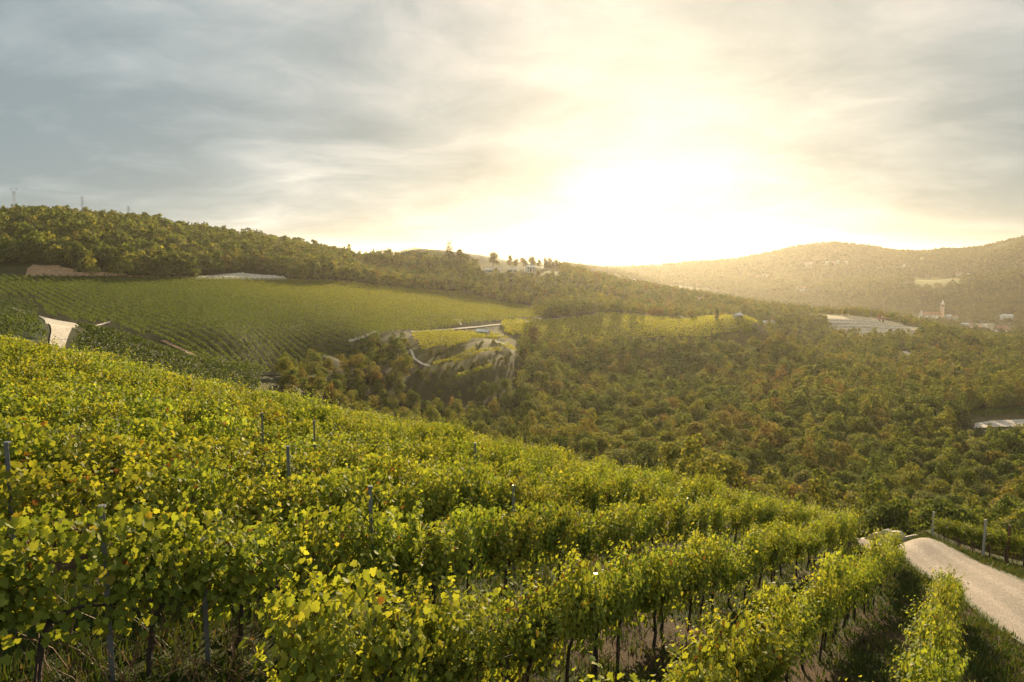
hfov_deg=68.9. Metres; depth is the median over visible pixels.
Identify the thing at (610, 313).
vine hedge
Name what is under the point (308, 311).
vine hedge
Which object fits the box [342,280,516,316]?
vine hedge
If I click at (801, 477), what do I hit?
tree
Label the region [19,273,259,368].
vine hedge
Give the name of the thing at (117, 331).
vine hedge
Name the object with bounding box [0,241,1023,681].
ground
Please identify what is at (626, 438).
tree
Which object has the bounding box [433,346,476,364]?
vine hedge
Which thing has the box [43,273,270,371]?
vine hedge
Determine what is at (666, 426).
tree
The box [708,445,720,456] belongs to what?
tree
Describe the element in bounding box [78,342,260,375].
vine hedge
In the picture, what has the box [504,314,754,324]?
vine hedge
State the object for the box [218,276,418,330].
vine hedge
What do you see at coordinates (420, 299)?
vine hedge
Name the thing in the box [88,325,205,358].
vine hedge
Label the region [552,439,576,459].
tree
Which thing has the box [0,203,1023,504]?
forest
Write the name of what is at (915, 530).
tree
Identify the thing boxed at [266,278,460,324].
vine hedge
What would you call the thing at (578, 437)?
tree
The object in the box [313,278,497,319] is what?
vine hedge
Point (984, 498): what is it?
tree
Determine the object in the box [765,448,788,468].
tree
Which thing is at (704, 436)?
tree
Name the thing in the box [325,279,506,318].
vine hedge
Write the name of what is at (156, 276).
earth bank
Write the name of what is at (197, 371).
vine hedge
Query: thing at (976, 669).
grass
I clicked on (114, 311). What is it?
vine hedge
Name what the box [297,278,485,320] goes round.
vine hedge
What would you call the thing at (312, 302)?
vine hedge
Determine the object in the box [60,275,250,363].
vine hedge
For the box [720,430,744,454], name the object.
tree
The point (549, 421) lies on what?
tree
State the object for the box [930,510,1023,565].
vine row
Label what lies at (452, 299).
vine hedge
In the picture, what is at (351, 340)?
path
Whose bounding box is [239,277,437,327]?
vine hedge
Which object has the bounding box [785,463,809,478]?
tree
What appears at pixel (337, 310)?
vine hedge
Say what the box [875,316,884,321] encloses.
house
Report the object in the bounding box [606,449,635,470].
tree
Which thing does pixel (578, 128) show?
sky
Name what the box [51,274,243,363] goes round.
vine hedge
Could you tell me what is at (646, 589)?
vine row
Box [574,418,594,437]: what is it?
tree
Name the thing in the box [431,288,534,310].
vine hedge
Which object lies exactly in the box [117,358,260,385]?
vine hedge
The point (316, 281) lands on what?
vine hedge
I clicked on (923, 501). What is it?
tree
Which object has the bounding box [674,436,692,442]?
tree
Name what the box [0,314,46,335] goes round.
vine hedge
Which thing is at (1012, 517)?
tree
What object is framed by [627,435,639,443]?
tree
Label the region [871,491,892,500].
tree
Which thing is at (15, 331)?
vine hedge
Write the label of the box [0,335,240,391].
vine row
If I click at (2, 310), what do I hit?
vine hedge
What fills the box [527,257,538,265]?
tree
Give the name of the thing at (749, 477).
tree
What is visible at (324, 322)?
vine hedge
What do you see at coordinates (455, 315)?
vine hedge
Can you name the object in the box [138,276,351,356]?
vine hedge
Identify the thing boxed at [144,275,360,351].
vine hedge
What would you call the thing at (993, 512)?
tree
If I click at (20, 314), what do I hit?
vine hedge
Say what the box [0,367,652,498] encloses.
vine row
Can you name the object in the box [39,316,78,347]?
path
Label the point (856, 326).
stone terrace
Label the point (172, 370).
vine hedge
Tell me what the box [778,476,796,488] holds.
tree
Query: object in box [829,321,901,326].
stone terrace
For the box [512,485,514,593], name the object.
trellis post
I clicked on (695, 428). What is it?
tree
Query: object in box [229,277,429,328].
vine hedge
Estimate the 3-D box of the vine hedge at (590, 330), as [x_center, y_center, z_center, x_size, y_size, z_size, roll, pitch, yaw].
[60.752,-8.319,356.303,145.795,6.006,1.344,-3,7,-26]
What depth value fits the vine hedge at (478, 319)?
368.90 m
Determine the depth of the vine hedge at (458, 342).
257.79 m
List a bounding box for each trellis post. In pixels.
[3,441,16,566]
[97,504,115,681]
[200,538,209,663]
[260,412,263,460]
[286,446,292,552]
[313,420,316,498]
[368,485,374,625]
[474,442,475,465]
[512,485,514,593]
[592,573,597,670]
[931,512,934,534]
[982,519,986,554]
[1006,525,1011,561]
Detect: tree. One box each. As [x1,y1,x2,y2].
[455,249,464,258]
[488,252,499,266]
[507,255,512,267]
[515,415,533,445]
[518,400,547,421]
[519,258,527,265]
[524,425,546,448]
[526,326,540,344]
[526,434,550,448]
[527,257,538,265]
[529,424,558,446]
[540,415,558,427]
[550,424,573,445]
[550,434,574,451]
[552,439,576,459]
[565,422,579,436]
[568,440,584,455]
[573,430,601,452]
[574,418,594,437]
[575,437,598,461]
[585,415,600,433]
[590,431,613,448]
[591,436,610,455]
[595,443,614,461]
[596,428,616,437]
[602,417,620,434]
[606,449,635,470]
[610,438,627,451]
[611,430,634,447]
[617,448,636,463]
[622,430,639,441]
[623,452,638,469]
[624,439,643,450]
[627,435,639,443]
[633,443,659,471]
[634,437,659,452]
[634,441,660,461]
[637,422,656,434]
[639,440,658,461]
[643,441,668,469]
[648,460,673,476]
[650,432,663,441]
[656,441,694,477]
[657,420,677,436]
[658,431,675,441]
[664,416,680,432]
[665,458,689,479]
[673,433,730,485]
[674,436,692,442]
[685,421,704,435]
[693,450,713,463]
[694,434,711,447]
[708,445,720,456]
[710,453,746,475]
[711,461,757,491]
[713,455,748,492]
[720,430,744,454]
[723,449,743,458]
[735,456,753,474]
[735,484,775,518]
[736,474,750,489]
[740,481,795,506]
[741,448,768,472]
[748,432,772,450]
[749,431,778,449]
[749,474,761,481]
[750,423,778,450]
[750,464,781,475]
[751,448,772,468]
[754,467,787,497]
[757,437,774,463]
[758,467,788,497]
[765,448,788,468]
[771,453,799,478]
[776,443,805,473]
[777,479,789,497]
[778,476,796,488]
[783,485,793,502]
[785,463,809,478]
[785,482,817,498]
[788,436,811,452]
[789,466,808,481]
[791,480,820,497]
[792,469,817,485]
[792,491,810,505]
[801,444,818,470]
[801,498,861,536]
[805,478,837,525]
[806,435,834,464]
[808,468,837,491]
[814,441,837,458]
[820,489,849,503]
[827,499,856,519]
[829,480,849,495]
[830,470,859,489]
[840,482,864,493]
[842,490,855,505]
[843,492,868,513]
[846,471,864,486]
[846,506,858,527]
[853,477,886,537]
[855,502,911,537]
[856,470,880,492]
[857,495,915,534]
[864,485,890,496]
[865,453,897,476]
[871,473,902,491]
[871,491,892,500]
[873,490,889,524]
[889,492,908,502]
[890,487,912,506]
[896,470,924,489]
[902,485,916,498]
[902,524,919,534]
[906,456,927,469]
[906,509,958,532]
[908,496,986,551]
[911,489,940,504]
[911,497,928,511]
[918,460,943,483]
[922,457,950,475]
[923,478,951,495]
[929,513,980,549]
[933,460,958,484]
[933,494,965,505]
[944,484,982,501]
[949,480,975,498]
[950,468,982,488]
[955,504,992,548]
[963,495,982,516]
[969,482,998,504]
[970,464,996,485]
[975,494,1019,549]
[979,494,992,512]
[984,505,1008,523]
[985,516,1023,558]
[987,492,1019,508]
[989,486,1019,507]
[990,506,1023,554]
[991,508,1023,560]
[996,475,1023,492]
[997,476,1023,495]
[1012,483,1023,499]
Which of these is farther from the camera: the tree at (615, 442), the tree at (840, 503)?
the tree at (615, 442)
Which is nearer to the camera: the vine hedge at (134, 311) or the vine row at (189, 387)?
the vine row at (189, 387)
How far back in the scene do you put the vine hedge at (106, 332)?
157.84 m
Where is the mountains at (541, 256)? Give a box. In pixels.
[469,250,593,260]
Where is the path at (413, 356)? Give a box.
[410,350,430,365]
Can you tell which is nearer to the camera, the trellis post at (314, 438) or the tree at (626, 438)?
the trellis post at (314, 438)
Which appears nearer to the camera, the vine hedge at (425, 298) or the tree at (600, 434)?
the tree at (600, 434)
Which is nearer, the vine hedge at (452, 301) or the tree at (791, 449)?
the tree at (791, 449)
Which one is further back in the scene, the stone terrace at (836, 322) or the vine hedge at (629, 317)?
the stone terrace at (836, 322)
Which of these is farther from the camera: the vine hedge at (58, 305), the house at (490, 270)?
the house at (490, 270)
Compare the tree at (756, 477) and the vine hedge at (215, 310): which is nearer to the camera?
the tree at (756, 477)
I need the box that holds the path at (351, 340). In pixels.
[349,330,375,341]
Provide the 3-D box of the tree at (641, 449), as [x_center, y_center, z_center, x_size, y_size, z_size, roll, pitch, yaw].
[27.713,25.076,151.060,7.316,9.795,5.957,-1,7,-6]
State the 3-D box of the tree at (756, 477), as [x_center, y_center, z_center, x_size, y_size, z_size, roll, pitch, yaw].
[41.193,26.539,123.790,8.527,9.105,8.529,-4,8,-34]
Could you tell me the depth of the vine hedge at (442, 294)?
425.13 m
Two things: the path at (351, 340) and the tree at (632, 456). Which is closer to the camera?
the tree at (632, 456)
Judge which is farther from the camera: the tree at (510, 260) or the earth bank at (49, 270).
the tree at (510, 260)
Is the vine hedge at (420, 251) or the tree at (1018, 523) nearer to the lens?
the tree at (1018, 523)
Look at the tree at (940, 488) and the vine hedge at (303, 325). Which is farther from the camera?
the vine hedge at (303, 325)
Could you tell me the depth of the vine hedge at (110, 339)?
147.92 m
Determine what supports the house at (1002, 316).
on the ground at (464, 383)
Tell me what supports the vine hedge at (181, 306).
on the ground at (464, 383)
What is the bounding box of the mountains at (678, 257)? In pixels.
[627,252,755,261]
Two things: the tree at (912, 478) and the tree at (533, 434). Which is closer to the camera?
the tree at (912, 478)
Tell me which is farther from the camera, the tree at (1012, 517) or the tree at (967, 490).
the tree at (967, 490)
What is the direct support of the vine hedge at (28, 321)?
on the ground at (464, 383)
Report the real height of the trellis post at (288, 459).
2.670 m
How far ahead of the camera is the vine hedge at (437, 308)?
370.71 m
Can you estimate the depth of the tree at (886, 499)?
93.39 m
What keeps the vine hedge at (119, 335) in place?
on the ground at (464, 383)
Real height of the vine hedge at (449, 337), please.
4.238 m
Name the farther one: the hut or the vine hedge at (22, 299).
the hut
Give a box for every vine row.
[0,328,308,403]
[0,333,492,443]
[0,334,359,416]
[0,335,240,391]
[0,335,420,424]
[0,343,585,459]
[0,364,578,464]
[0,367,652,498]
[0,375,652,472]
[0,389,765,545]
[0,394,733,516]
[0,433,800,586]
[0,463,841,681]
[1,329,249,393]
[2,357,531,444]
[238,502,863,681]
[556,527,909,681]
[838,560,977,681]
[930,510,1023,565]
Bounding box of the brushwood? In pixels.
[0,566,683,681]
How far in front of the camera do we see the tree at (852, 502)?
102.42 m
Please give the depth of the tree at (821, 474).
120.37 m
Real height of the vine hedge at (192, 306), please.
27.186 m
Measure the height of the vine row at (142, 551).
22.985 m
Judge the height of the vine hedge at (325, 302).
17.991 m
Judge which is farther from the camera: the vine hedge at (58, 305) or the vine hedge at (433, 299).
the vine hedge at (433, 299)
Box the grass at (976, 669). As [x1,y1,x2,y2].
[0,419,1023,681]
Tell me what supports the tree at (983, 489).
on the ground at (464, 383)
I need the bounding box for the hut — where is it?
[475,328,490,334]
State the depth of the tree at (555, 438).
143.56 m
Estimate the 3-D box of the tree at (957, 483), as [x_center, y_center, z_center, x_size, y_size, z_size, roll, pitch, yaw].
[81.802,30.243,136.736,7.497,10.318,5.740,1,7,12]
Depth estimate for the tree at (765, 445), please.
168.36 m
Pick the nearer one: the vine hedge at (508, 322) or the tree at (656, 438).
the tree at (656, 438)
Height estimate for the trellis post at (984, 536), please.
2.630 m
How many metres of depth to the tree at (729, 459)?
100.38 m
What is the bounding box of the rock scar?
[195,272,285,279]
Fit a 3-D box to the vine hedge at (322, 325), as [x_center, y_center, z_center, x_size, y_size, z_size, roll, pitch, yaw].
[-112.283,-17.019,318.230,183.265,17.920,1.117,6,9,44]
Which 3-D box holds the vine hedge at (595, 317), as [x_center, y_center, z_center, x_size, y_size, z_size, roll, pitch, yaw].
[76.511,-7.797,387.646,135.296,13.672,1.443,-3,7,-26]
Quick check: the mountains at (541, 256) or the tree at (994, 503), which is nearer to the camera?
the tree at (994, 503)
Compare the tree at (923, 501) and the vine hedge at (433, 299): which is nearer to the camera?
the tree at (923, 501)
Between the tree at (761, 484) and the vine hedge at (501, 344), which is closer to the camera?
the tree at (761, 484)
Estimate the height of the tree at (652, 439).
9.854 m
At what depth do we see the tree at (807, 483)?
106.54 m
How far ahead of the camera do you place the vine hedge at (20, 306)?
252.31 m
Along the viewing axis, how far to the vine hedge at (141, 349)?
146.00 m
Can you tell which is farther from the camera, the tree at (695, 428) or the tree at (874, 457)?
the tree at (695, 428)
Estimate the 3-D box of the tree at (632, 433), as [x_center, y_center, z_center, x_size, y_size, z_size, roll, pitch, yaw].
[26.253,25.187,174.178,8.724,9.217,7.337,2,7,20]
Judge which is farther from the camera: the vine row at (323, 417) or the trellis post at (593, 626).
the vine row at (323, 417)
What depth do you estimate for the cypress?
384.81 m
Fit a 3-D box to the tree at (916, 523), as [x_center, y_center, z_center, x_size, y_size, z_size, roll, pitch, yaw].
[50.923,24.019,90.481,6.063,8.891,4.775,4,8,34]
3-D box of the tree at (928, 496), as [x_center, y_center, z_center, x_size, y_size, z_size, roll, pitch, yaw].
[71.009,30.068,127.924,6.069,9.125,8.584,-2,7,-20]
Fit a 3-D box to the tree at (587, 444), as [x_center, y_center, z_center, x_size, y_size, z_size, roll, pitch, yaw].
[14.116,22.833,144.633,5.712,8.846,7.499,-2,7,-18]
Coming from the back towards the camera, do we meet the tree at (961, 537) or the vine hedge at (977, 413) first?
the vine hedge at (977, 413)
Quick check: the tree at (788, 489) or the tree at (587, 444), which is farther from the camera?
the tree at (587, 444)
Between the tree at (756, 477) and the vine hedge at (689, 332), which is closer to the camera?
the tree at (756, 477)
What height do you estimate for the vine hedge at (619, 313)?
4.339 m
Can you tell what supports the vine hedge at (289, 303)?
on the ground at (464, 383)
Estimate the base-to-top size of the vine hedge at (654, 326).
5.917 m
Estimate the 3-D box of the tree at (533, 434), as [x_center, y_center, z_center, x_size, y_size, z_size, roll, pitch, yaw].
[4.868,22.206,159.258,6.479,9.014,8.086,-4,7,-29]
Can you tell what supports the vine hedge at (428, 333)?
on the ground at (464, 383)
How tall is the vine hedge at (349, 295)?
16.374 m
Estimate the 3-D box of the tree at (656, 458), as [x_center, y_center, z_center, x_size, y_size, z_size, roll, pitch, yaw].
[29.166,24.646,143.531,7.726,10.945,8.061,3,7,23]
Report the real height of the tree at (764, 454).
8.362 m
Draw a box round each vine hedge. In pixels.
[0,276,95,321]
[0,281,27,295]
[0,284,17,295]
[0,295,36,313]
[0,299,38,317]
[0,304,39,319]
[0,307,38,320]
[0,312,35,321]
[0,313,43,327]
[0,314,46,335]
[0,318,36,335]
[0,322,22,337]
[1,311,36,321]
[2,274,106,322]
[8,296,41,311]
[11,273,145,334]
[18,295,37,306]
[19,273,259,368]
[28,274,263,369]
[35,298,79,319]
[36,274,266,370]
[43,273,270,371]
[43,307,56,316]
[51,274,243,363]
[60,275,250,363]
[67,275,258,364]
[71,344,260,376]
[73,336,263,369]
[73,340,264,372]
[75,274,270,370]
[75,322,188,354]
[75,330,244,365]
[76,338,264,370]
[77,333,253,366]
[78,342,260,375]
[80,323,187,353]
[82,275,278,371]
[84,326,215,361]
[86,329,229,365]
[87,350,262,379]
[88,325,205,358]
[89,328,226,361]
[90,276,277,362]
[96,275,325,357]
[97,352,258,381]
[103,275,297,364]
[109,356,259,383]
[111,275,305,360]
[117,275,308,357]
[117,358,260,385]
[124,275,319,355]
[128,362,256,388]
[131,275,336,358]
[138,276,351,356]
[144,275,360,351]
[151,276,366,346]
[157,276,367,340]
[164,276,371,336]
[164,371,257,390]
[170,277,380,334]
[176,276,384,333]
[183,276,390,331]
[187,275,393,330]
[194,276,399,329]
[200,276,403,330]
[206,277,406,328]
[212,277,415,329]
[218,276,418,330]
[223,276,423,329]
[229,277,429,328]
[234,277,431,327]
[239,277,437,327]
[245,277,443,327]
[251,278,446,326]
[255,278,450,325]
[260,278,456,324]
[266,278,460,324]
[271,278,463,322]
[276,278,469,322]
[281,277,471,322]
[286,278,476,322]
[292,278,483,321]
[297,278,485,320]
[302,278,490,321]
[309,278,493,319]
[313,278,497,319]
[320,279,501,319]
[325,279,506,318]
[331,280,509,318]
[336,280,513,318]
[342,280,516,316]
[349,281,521,318]
[353,281,522,316]
[361,282,528,317]
[369,283,532,316]
[376,284,534,316]
[385,285,536,316]
[395,286,538,315]
[397,247,444,254]
[399,286,539,315]
[400,248,442,256]
[408,287,540,314]
[412,330,475,335]
[413,331,493,337]
[414,329,474,333]
[414,332,501,339]
[415,287,542,313]
[418,333,507,341]
[419,333,496,345]
[420,334,484,349]
[422,287,534,311]
[422,328,451,331]
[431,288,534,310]
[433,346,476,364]
[438,289,543,310]
[445,289,531,308]
[446,337,470,346]
[453,347,501,363]
[455,290,531,306]
[455,363,491,377]
[500,343,512,348]
[501,315,756,326]
[501,316,754,328]
[501,319,754,332]
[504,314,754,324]
[505,317,754,330]
[505,320,753,334]
[505,323,751,336]
[505,325,751,339]
[514,314,725,323]
[528,314,744,322]
[546,315,713,320]
[560,328,751,341]
[561,314,710,319]
[571,313,670,318]
[585,312,646,316]
[633,333,710,338]
[966,408,1023,414]
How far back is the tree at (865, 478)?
134.48 m
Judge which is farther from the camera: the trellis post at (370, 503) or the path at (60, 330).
the path at (60, 330)
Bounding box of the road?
[856,538,1023,643]
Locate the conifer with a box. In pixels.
[443,240,455,258]
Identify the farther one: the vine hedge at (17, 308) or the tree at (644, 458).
the vine hedge at (17, 308)
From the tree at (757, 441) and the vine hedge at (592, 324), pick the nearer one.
the tree at (757, 441)
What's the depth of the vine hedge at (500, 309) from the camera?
402.67 m
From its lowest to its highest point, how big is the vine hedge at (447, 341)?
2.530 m
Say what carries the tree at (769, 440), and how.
on the ground at (464, 383)
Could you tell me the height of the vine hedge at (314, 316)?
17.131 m
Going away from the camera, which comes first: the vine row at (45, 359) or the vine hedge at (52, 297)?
the vine row at (45, 359)
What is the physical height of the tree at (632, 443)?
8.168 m
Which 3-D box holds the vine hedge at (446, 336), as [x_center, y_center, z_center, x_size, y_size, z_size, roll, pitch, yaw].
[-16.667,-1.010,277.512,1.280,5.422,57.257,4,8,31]
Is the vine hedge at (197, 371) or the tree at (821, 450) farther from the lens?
the tree at (821, 450)
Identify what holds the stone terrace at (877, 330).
on the ground at (464, 383)
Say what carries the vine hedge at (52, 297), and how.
on the ground at (464, 383)
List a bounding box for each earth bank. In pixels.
[26,265,127,275]
[128,275,192,278]
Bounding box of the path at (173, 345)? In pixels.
[161,340,211,365]
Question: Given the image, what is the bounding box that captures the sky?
[0,0,1023,256]
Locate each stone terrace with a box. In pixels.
[828,318,885,323]
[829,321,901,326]
[831,325,911,329]
[834,328,914,331]
[845,331,913,333]
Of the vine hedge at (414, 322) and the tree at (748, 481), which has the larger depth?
the vine hedge at (414, 322)
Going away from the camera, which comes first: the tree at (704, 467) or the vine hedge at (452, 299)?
the tree at (704, 467)
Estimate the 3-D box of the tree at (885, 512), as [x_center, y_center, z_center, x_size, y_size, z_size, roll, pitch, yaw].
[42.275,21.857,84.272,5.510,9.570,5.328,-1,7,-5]
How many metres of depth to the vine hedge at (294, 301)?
320.06 m
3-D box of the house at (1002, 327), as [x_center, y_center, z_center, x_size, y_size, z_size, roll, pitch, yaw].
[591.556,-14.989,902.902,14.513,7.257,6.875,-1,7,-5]
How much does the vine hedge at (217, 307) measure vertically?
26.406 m
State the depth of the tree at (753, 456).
154.05 m
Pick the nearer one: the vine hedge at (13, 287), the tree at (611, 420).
the tree at (611, 420)
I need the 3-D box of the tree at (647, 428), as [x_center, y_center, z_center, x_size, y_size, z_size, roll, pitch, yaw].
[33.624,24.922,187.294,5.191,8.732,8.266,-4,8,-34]
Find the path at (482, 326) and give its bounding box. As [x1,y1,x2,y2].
[411,317,564,331]
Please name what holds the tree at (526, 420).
on the ground at (464, 383)
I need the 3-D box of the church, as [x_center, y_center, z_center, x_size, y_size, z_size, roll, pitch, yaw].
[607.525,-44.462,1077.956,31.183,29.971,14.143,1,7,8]
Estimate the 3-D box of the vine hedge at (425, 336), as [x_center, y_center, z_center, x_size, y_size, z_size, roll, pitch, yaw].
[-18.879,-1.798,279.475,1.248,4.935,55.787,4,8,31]
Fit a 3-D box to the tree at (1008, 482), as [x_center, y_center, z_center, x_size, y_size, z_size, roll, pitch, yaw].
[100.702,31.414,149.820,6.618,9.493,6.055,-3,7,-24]
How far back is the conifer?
552.25 m
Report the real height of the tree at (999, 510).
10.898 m
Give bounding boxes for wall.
[860,528,916,541]
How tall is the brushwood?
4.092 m
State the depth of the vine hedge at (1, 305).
239.20 m
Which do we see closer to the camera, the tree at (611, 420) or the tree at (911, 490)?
the tree at (911, 490)
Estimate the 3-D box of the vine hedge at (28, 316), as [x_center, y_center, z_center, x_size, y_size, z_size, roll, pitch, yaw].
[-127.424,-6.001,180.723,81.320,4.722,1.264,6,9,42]
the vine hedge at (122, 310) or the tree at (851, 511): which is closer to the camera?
the tree at (851, 511)
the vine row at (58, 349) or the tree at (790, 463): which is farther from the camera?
the tree at (790, 463)
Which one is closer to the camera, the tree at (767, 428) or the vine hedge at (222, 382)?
the vine hedge at (222, 382)
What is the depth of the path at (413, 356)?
235.85 m
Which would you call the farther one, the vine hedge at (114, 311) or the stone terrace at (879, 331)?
the stone terrace at (879, 331)
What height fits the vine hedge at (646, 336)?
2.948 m
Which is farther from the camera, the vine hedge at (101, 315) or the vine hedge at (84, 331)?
the vine hedge at (101, 315)
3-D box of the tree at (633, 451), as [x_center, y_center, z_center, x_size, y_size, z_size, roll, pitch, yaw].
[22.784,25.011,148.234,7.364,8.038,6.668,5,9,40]
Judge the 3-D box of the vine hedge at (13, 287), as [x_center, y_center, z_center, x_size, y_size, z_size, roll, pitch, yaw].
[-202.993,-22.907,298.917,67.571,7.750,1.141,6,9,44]
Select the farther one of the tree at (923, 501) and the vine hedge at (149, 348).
the vine hedge at (149, 348)
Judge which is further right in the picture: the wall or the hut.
the wall
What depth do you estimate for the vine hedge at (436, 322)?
343.13 m
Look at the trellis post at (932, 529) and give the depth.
51.68 m
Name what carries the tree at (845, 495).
on the ground at (464, 383)
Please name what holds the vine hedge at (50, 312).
on the ground at (464, 383)
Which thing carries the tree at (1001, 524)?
on the ground at (464, 383)
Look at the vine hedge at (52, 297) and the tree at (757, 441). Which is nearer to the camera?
the tree at (757, 441)
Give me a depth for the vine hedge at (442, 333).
271.49 m
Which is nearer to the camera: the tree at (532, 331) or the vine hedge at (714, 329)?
the tree at (532, 331)
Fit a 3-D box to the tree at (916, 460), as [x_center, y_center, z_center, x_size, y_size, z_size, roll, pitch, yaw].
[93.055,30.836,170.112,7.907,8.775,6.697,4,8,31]
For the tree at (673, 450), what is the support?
on the ground at (464, 383)
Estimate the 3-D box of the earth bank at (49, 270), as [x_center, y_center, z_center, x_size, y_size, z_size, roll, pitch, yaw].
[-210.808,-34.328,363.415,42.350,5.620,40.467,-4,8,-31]
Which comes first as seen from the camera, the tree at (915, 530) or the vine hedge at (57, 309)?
the tree at (915, 530)
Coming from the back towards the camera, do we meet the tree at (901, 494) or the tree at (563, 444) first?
the tree at (563, 444)
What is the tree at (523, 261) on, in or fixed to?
on the ground at (464, 383)
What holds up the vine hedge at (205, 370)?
on the ground at (464, 383)
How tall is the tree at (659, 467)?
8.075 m
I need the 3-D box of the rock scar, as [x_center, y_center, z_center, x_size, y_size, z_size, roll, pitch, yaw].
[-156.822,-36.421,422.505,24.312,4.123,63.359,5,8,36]
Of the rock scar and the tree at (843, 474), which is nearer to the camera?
the tree at (843, 474)
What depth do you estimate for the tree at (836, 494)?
109.43 m
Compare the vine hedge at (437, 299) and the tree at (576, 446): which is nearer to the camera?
the tree at (576, 446)
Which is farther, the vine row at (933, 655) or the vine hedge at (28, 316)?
the vine hedge at (28, 316)
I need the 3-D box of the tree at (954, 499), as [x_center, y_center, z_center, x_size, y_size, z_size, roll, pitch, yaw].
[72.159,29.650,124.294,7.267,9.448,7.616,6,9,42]
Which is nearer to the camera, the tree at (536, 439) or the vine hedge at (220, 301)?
the tree at (536, 439)
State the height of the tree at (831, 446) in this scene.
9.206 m
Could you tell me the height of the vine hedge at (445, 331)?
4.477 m
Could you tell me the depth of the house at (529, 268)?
504.47 m
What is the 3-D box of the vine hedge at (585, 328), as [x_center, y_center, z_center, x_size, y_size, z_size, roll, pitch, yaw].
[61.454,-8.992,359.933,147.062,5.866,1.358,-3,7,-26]
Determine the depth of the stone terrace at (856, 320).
564.33 m
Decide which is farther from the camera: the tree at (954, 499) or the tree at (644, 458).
the tree at (644, 458)
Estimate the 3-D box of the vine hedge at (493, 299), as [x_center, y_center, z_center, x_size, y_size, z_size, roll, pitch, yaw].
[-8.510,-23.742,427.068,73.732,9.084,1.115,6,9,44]
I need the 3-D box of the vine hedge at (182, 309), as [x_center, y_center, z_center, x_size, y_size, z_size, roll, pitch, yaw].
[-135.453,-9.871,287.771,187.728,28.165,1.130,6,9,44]
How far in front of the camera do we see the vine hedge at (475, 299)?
422.81 m
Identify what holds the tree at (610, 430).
on the ground at (464, 383)
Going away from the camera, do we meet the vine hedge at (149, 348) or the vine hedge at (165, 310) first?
the vine hedge at (149, 348)
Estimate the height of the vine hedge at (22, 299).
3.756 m
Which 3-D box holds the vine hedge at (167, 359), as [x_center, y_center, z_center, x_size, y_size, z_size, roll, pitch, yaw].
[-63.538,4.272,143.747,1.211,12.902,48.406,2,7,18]
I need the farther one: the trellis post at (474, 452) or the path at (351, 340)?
the path at (351, 340)
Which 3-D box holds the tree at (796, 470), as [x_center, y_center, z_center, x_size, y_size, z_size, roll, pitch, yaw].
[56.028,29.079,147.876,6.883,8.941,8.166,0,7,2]
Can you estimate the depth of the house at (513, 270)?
504.28 m
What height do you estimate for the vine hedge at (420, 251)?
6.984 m
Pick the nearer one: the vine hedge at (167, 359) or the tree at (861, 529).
the tree at (861, 529)
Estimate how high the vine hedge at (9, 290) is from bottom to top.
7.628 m
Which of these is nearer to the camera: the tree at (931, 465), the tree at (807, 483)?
the tree at (807, 483)
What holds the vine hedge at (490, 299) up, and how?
on the ground at (464, 383)
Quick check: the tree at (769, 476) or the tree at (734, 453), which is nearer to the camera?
the tree at (769, 476)
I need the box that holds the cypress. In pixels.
[715,308,718,319]
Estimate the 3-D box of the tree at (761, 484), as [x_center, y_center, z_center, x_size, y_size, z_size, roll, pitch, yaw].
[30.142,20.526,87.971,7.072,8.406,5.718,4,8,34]
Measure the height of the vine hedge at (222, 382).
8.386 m
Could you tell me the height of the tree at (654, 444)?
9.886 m
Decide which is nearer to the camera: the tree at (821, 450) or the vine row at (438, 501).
the vine row at (438, 501)
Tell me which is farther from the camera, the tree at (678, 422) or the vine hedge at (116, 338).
the tree at (678, 422)
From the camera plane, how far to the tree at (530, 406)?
203.28 m
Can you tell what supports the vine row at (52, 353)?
on the ground at (464, 383)
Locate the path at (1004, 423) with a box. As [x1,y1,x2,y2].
[974,419,1023,427]
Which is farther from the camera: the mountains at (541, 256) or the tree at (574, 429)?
the mountains at (541, 256)
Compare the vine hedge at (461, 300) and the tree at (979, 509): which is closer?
the tree at (979, 509)
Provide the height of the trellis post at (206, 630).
1.920 m
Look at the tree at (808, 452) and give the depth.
162.53 m
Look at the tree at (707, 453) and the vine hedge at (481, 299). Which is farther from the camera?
the vine hedge at (481, 299)
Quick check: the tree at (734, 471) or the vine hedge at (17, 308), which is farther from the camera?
the vine hedge at (17, 308)
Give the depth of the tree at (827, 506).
84.36 m
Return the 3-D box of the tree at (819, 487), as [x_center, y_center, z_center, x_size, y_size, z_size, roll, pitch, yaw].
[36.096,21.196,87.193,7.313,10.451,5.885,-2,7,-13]
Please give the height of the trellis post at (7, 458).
2.470 m
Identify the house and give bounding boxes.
[485,267,500,273]
[509,267,517,272]
[525,264,534,272]
[732,312,742,318]
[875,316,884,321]
[994,326,1008,329]
[1000,314,1013,319]
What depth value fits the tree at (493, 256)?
531.12 m
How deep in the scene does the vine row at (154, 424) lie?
20.04 m
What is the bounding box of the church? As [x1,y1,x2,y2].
[919,301,944,318]
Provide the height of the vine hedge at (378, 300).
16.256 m
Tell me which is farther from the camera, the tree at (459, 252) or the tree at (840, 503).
the tree at (459, 252)
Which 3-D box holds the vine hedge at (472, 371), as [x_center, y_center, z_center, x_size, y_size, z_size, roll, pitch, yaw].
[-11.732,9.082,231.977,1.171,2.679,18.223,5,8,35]
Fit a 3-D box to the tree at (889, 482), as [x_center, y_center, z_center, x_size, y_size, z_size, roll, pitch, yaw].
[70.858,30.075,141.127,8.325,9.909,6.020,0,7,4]
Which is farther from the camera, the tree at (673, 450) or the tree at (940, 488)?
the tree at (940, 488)
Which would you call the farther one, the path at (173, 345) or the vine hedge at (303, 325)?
the vine hedge at (303, 325)
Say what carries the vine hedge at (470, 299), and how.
on the ground at (464, 383)

